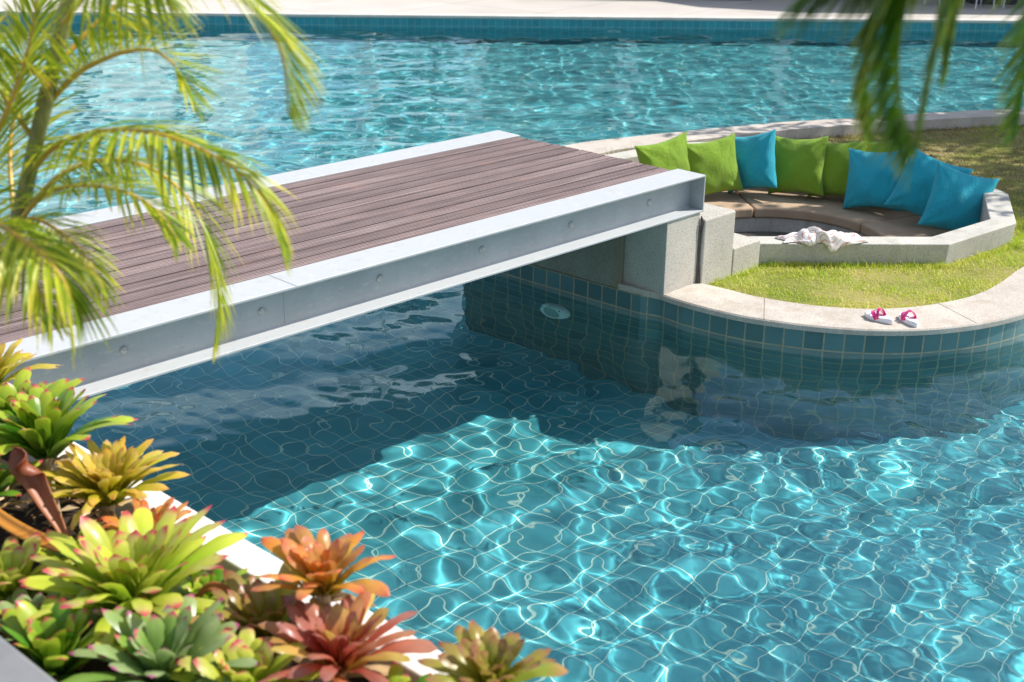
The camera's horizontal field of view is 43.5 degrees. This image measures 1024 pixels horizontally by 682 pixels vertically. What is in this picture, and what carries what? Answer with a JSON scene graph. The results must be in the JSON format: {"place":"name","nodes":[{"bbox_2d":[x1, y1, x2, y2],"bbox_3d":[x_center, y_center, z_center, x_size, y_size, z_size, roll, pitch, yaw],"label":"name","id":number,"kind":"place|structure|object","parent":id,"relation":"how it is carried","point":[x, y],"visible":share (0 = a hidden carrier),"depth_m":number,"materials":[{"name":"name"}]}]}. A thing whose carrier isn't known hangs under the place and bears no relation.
{"place":"outdoors","nodes":[
{"label":"outdoors","id":0,"kind":"place"},
{"bbox_2d":[0,14,1023,681],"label":"pool water","id":1,"kind":"structure","parent":0,"point":[584,492],"depth_m":8.67,"materials":[{"name":"blue liquid"}]},
{"bbox_2d":[0,0,1023,18],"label":"pool deck","id":2,"kind":"structure","parent":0,"point":[777,8],"depth_m":28.20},
{"bbox_2d":[962,0,994,8],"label":"terrace chair","id":3,"kind":"object","parent":2,"relation":"on","point":[980,3],"visible":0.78,"depth_m":28.88,"materials":[{"name":"silver metal"}]},
{"bbox_2d":[606,123,1023,308],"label":"lawn ground","id":4,"kind":"structure","parent":0,"point":[969,272],"depth_m":11.15,"materials":[{"name":"green plant"}]},
{"bbox_2d":[605,142,1015,264],"bbox_3d":[2.765,-1.248,13.409,4.500,0.830,4.298,1,21,0],"label":"sunken seating","id":5,"kind":"object","parent":4,"relation":"on","point":[994,227],"visible":0.25,"depth_m":11.46,"materials":[{"name":"concrete"}]},
{"bbox_2d":[704,191,752,218],"bbox_3d":[2.022,-1.494,14.412,1.653,0.120,1.016,-13,25,-31],"label":"seat cushion","id":6,"kind":"object","parent":5,"relation":"on","point":[738,204],"visible":0.23,"depth_m":14.42,"materials":[{"name":"beige fabric"}]},
{"bbox_2d":[634,131,690,170],"bbox_3d":[1.729,-1.936,14.323,0.758,0.752,0.312,-9,24,-24],"label":"pillow","id":7,"kind":"object","parent":6,"relation":"on","point":[671,154],"visible":0.52,"depth_m":14.20,"materials":[{"name":"fabric"}]},
{"bbox_2d":[687,133,743,194],"bbox_3d":[2.257,-1.960,14.440,0.724,0.710,0.323,-5,22,-15],"label":"pillow","id":8,"kind":"object","parent":6,"relation":"on","point":[715,162],"visible":0.86,"depth_m":14.34,"materials":[{"name":"fabric"}]},
{"bbox_2d":[726,129,776,192],"bbox_3d":[2.715,-2.038,14.571,0.305,0.799,0.821,-18,28,-39],"label":"pillow","id":9,"kind":"object","parent":6,"relation":"on","point":[755,157],"visible":0.81,"depth_m":14.40,"materials":[{"name":"teal fabric"}]},
{"bbox_2d":[775,226,868,251],"bbox_3d":[2.747,-0.919,11.323,0.817,0.193,0.268,1,21,0],"label":"towel","id":10,"kind":"object","parent":5,"relation":"on","point":[833,240],"visible":1,"depth_m":11.26,"materials":[{"name":"white fabric"}]},
{"bbox_2d":[735,188,916,232],"bbox_3d":[3.460,-1.488,14.439,2.108,0.120,1.057,12,24,26],"label":"seat cushion","id":11,"kind":"object","parent":5,"relation":"on","point":[824,209],"visible":0.69,"depth_m":14.24,"materials":[{"name":"beige fabric"}]},
{"bbox_2d":[768,136,828,195],"bbox_3d":[3.242,-1.994,14.556,0.744,0.726,0.322,14,25,31],"label":"pillow","id":12,"kind":"object","parent":11,"relation":"on","point":[799,165],"visible":0.92,"depth_m":14.43,"materials":[{"name":"fabric"}]},
{"bbox_2d":[807,141,867,196],"bbox_3d":[3.675,-1.940,14.461,0.719,0.703,0.334,13,24,28],"label":"pillow","id":13,"kind":"object","parent":11,"relation":"on","point":[836,170],"visible":0.56,"depth_m":14.36,"materials":[{"name":"fabric"}]},
{"bbox_2d":[843,148,904,210],"bbox_3d":[3.954,-1.764,13.993,0.755,0.731,0.331,17,27,35],"label":"pillow","id":14,"kind":"object","parent":11,"relation":"on","point":[873,183],"visible":0.84,"depth_m":13.92,"materials":[{"name":"teal fabric"}]},
{"bbox_2d":[849,136,902,151],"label":"pillow","id":15,"kind":"object","parent":11,"relation":"on","point":[873,146],"visible":0.12,"depth_m":14.16,"materials":[{"name":"fabric"}]},
{"bbox_2d":[861,215,949,236],"bbox_3d":[4.230,-1.021,13.273,1.008,0.120,1.720,1,21,0],"label":"seat cushion","id":16,"kind":"object","parent":5,"relation":"on","point":[904,227],"visible":0.2,"depth_m":13.54,"materials":[{"name":"beige fabric"}]},
{"bbox_2d":[884,150,973,216],"bbox_3d":[4.387,-1.620,13.515,0.840,0.831,0.318,9,23,21],"label":"pillow","id":17,"kind":"object","parent":16,"relation":"on","point":[914,198],"visible":0.57,"depth_m":13.45,"materials":[{"name":"teal fabric"}]},
{"bbox_2d":[917,161,998,230],"bbox_3d":[4.548,-1.415,13.055,0.823,0.806,0.322,1,21,0],"label":"pillow","id":18,"kind":"object","parent":16,"relation":"on","point":[955,200],"visible":0.89,"depth_m":12.96,"materials":[{"name":"teal fabric"}]},
{"bbox_2d":[965,0,1017,4],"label":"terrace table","id":19,"kind":"object","parent":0,"point":[1012,2],"visible":0.76,"depth_m":29.64,"materials":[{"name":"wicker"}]},
{"label":"pool floor","id":20,"kind":"structure","parent":0,"visible":0},
{"bbox_2d":[0,637,55,681],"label":"viewing terrace","id":21,"kind":"structure","parent":20,"relation":"on","point":[16,665],"depth_m":4.13,"materials":[{"name":"grey concrete"}]},
{"bbox_2d":[767,0,1023,192],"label":"palm tree","id":22,"kind":"object","parent":21,"relation":"on","point":[889,15],"visible":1,"depth_m":2.70,"materials":[{"name":"green plant"}]},
{"bbox_2d":[11,442,448,681],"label":"planter wall","id":23,"kind":"structure","parent":20,"relation":"on","point":[251,557],"depth_m":5.35,"materials":[{"name":"white paint"}]},
{"bbox_2d":[0,450,369,681],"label":"planter soil","id":24,"kind":"structure","parent":23,"relation":"in","point":[95,665],"depth_m":5.82,"materials":[{"name":"brown soil"}]},
{"bbox_2d":[0,455,42,507],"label":"bromeliad","id":25,"kind":"object","parent":24,"relation":"on","point":[7,479],"visible":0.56,"depth_m":5.66,"materials":[{"name":"green plant"}]},
{"bbox_2d":[0,337,63,444],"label":"bromeliad","id":26,"kind":"object","parent":24,"relation":"on","point":[8,361],"visible":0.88,"depth_m":6.45,"materials":[{"name":"yellow plant"}]},
{"bbox_2d":[0,531,73,614],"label":"bromeliad","id":27,"kind":"object","parent":24,"relation":"on","point":[16,562],"visible":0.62,"depth_m":5.08,"materials":[{"name":"green plant"}]},
{"bbox_2d":[0,509,82,552],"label":"fallen stem","id":28,"kind":"object","parent":27,"relation":"on","point":[15,527],"visible":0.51,"depth_m":5.23,"materials":[{"name":"brown plant"}]},
{"bbox_2d":[8,445,67,535],"bbox_3d":[-1.930,0.640,5.296,0.353,0.396,0.112,13,24,28],"label":"palm sheath","id":29,"kind":"object","parent":24,"relation":"on","point":[30,478],"visible":0.86,"depth_m":5.32,"materials":[{"name":"brown plant"}]},
{"bbox_2d":[0,367,84,485],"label":"bromeliad","id":30,"kind":"object","parent":24,"relation":"on","point":[9,392],"visible":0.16,"depth_m":6.10,"materials":[{"name":"green plant"}]},
{"bbox_2d":[0,586,102,658],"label":"bromeliad","id":31,"kind":"object","parent":24,"relation":"on","point":[19,593],"visible":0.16,"depth_m":4.86,"materials":[{"name":"green plant"}]},
{"bbox_2d":[33,519,100,582],"bbox_3d":[-1.777,0.944,5.332,0.468,0.279,0.451,0,21,-1],"label":"bromeliad","id":32,"kind":"object","parent":24,"relation":"on","point":[50,553],"visible":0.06,"depth_m":5.32,"materials":[{"name":"green plant"}]},
{"bbox_2d":[0,384,137,514],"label":"bromeliad","id":33,"kind":"object","parent":24,"relation":"on","point":[41,430],"visible":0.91,"depth_m":5.73,"materials":[{"name":"green plant"}]},
{"bbox_2d":[0,587,146,681],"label":"bromeliad","id":34,"kind":"object","parent":24,"relation":"on","point":[49,641],"visible":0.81,"depth_m":4.58,"materials":[{"name":"green plant"}]},
{"bbox_2d":[26,436,190,530],"bbox_3d":[-1.766,0.693,5.608,0.716,0.476,0.721,-3,22,-10],"label":"bromeliad","id":35,"kind":"object","parent":24,"relation":"on","point":[106,475],"visible":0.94,"depth_m":5.57,"materials":[{"name":"yellow plant"}]},
{"bbox_2d":[19,504,248,669],"bbox_3d":[-1.442,0.968,4.883,0.834,0.530,0.928,-2,22,-8],"label":"bromeliad","id":36,"kind":"object","parent":24,"relation":"on","point":[135,554],"visible":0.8,"depth_m":4.87,"materials":[{"name":"green plant"}]},
{"bbox_2d":[101,497,200,560],"bbox_3d":[-1.512,0.858,5.380,0.478,0.341,0.462,5,22,10],"label":"bromeliad","id":37,"kind":"object","parent":24,"relation":"on","point":[158,512],"visible":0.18,"depth_m":5.41,"materials":[{"name":"orange plant"}]},
{"bbox_2d":[62,593,261,681],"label":"bromeliad","id":38,"kind":"object","parent":24,"relation":"on","point":[155,644],"visible":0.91,"depth_m":4.45,"materials":[{"name":"green plant"}]},
{"bbox_2d":[0,0,332,366],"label":"palm tree","id":39,"kind":"object","parent":24,"relation":"on","point":[22,199],"visible":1,"depth_m":4.24,"materials":[{"name":"green plant"}]},
{"bbox_2d":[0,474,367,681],"bbox_3d":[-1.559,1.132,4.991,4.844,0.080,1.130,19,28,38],"label":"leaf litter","id":40,"kind":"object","parent":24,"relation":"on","point":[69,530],"visible":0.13,"depth_m":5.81,"materials":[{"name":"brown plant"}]},
{"bbox_2d":[166,567,259,615],"bbox_3d":[-1.228,1.051,5.080,0.389,0.252,0.409,2,21,5],"label":"bromeliad","id":41,"kind":"object","parent":24,"relation":"on","point":[186,586],"visible":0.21,"depth_m":5.10,"materials":[{"name":"green plant"}]},
{"bbox_2d":[165,624,328,681],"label":"bromeliad","id":42,"kind":"object","parent":24,"relation":"on","point":[245,643],"visible":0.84,"depth_m":4.41,"materials":[{"name":"green plant"}]},
{"bbox_2d":[190,562,308,681],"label":"bromeliad","id":43,"kind":"object","parent":24,"relation":"on","point":[255,607],"visible":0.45,"depth_m":4.77,"materials":[{"name":"brown plant"}]},
{"bbox_2d":[194,581,240,621],"bbox_3d":[-1.098,0.997,4.836,0.123,0.110,0.275,-12,25,-29],"label":"leaf","id":44,"kind":"object","parent":43,"relation":"on","point":[206,588],"visible":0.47,"depth_m":4.89,"materials":[{"name":"brown plant"}]},
{"bbox_2d":[250,525,395,610],"bbox_3d":[-0.692,0.996,4.773,0.514,0.546,0.551,0,21,-1],"label":"bromeliad","id":45,"kind":"object","parent":24,"relation":"on","point":[320,565],"visible":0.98,"depth_m":4.71,"materials":[{"name":"orange plant"}]},
{"bbox_2d":[257,590,437,681],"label":"bromeliad","id":46,"kind":"object","parent":24,"relation":"on","point":[338,643],"visible":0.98,"depth_m":4.51,"materials":[{"name":"red plant"}]},
{"bbox_2d":[388,661,431,681],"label":"bromeliad","id":47,"kind":"object","parent":24,"relation":"on","point":[396,673],"visible":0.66,"depth_m":4.47,"materials":[{"name":"green plant"}]},
{"bbox_2d":[417,620,568,681],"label":"bromeliad","id":48,"kind":"object","parent":24,"relation":"on","point":[476,653],"visible":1,"depth_m":4.22,"materials":[{"name":"yellow plant"}]},
{"bbox_2d":[0,9,1023,33],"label":"pool wall","id":49,"kind":"structure","parent":20,"relation":"on","point":[496,21],"depth_m":26.76,"materials":[{"name":"tile"}]},
{"bbox_2d":[495,108,1023,358],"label":"island wall","id":50,"kind":"structure","parent":20,"relation":"on","point":[990,318],"depth_m":10.24,"materials":[{"name":"tile"}]},
{"bbox_2d":[531,203,759,299],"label":"bridge pier","id":51,"kind":"structure","parent":50,"relation":"on","point":[655,262],"depth_m":10.68,"materials":[{"name":"concrete"}]},
{"bbox_2d":[0,130,705,400],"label":"footbridge","id":52,"kind":"object","parent":51,"relation":"on","point":[375,232],"visible":0.92,"depth_m":8.84,"materials":[{"name":"paint"}]},
{"bbox_2d":[697,216,703,283],"bbox_3d":[1.565,-0.755,10.649,0.035,0.583,0.018,12,24,26],"label":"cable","id":53,"kind":"object","parent":51,"relation":"attached to","point":[702,225],"visible":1,"depth_m":10.64,"materials":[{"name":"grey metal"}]},
{"bbox_2d":[864,308,892,323],"bbox_3d":[2.855,-0.208,9.959,0.131,0.095,0.256,-15,26,-35],"label":"sandal","id":54,"kind":"object","parent":50,"relation":"on","point":[876,316],"visible":1,"depth_m":9.94,"materials":[{"name":"white plastic"}]},
{"bbox_2d":[898,310,917,326],"bbox_3d":[3.078,-0.193,9.927,0.131,0.095,0.256,-2,22,-7],"label":"sandal","id":55,"kind":"object","parent":50,"relation":"on","point":[906,317],"visible":1,"depth_m":9.91,"materials":[{"name":"white plastic"}]}
]}

